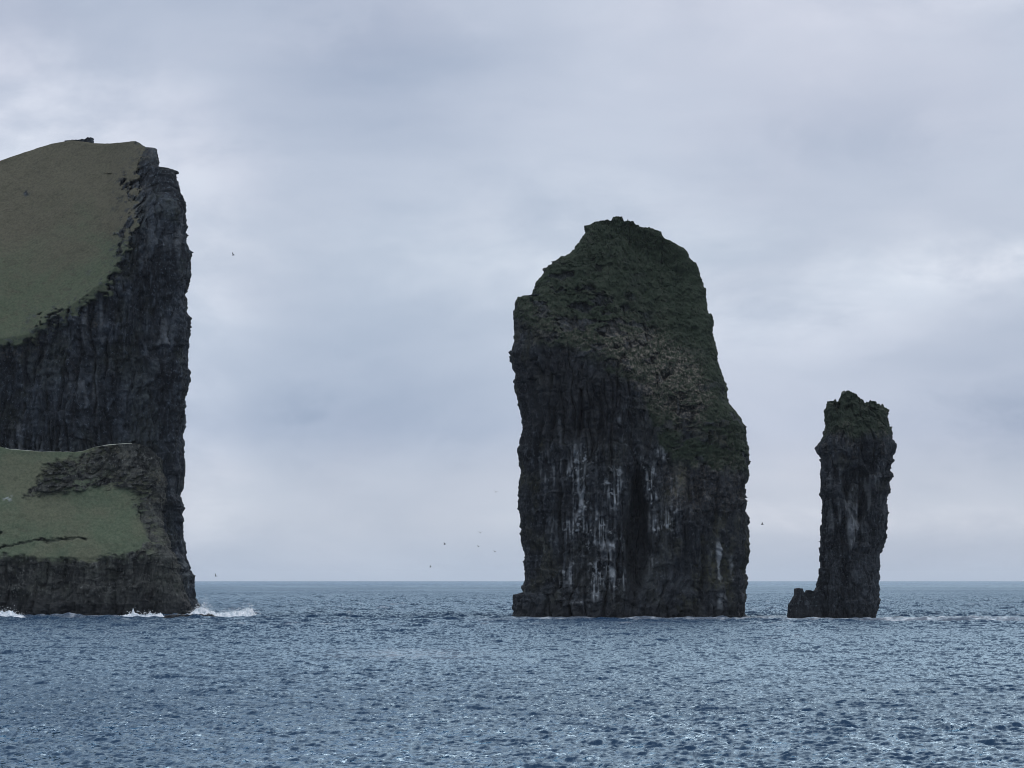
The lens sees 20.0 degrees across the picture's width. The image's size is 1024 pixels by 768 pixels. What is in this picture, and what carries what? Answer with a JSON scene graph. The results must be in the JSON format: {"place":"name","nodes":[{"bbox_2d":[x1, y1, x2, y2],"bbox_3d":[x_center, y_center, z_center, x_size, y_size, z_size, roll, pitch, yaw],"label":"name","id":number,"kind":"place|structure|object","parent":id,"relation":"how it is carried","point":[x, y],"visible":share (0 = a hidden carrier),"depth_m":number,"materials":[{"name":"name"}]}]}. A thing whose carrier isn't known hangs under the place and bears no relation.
{"place":"outdoors","nodes":[
{"label":"outdoors","id":0,"kind":"place"},
{"bbox_2d":[0,137,200,615],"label":"sea cliff","id":1,"kind":"structure","parent":0,"point":[96,252],"depth_m":579.93,"materials":[{"name":"grey stone"}]},
{"bbox_2d":[0,581,1023,767],"bbox_3d":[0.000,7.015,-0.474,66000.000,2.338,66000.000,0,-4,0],"label":"sea","id":2,"kind":"structure","parent":0,"point":[435,674],"depth_m":195.94,"materials":[{"name":"liquid"}]},
{"bbox_2d":[0,605,23,617],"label":"surf","id":3,"kind":"structure","parent":2,"relation":"on","point":[8,613],"depth_m":537.34,"materials":[{"name":"liquid"}]},
{"bbox_2d":[120,609,163,616],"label":"surf","id":4,"kind":"structure","parent":2,"relation":"on","point":[133,613],"depth_m":545.82,"materials":[{"name":"liquid"}]},
{"bbox_2d":[163,613,215,617],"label":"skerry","id":5,"kind":"structure","parent":2,"relation":"in","point":[177,615],"depth_m":531.12,"materials":[{"name":"grey stone"}]},
{"bbox_2d":[188,597,260,616],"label":"surf","id":6,"kind":"structure","parent":2,"relation":"on","point":[246,611],"depth_m":538.29,"materials":[{"name":"liquid"}]},
{"bbox_2d":[508,216,750,617],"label":"sea stack","id":7,"kind":"object","parent":2,"relation":"in","point":[633,448],"visible":0.96,"depth_m":537.49,"materials":[{"name":"grey stone"}]},
{"bbox_2d":[787,390,896,617],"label":"sea stack","id":8,"kind":"object","parent":2,"relation":"in","point":[855,448],"visible":0.84,"depth_m":523.71,"materials":[{"name":"grey stone"}]},
{"bbox_2d":[0,0,1023,580],"label":"sky","id":9,"kind":"structure","parent":0,"point":[384,182],"materials":[{"name":"grey"}]}
]}

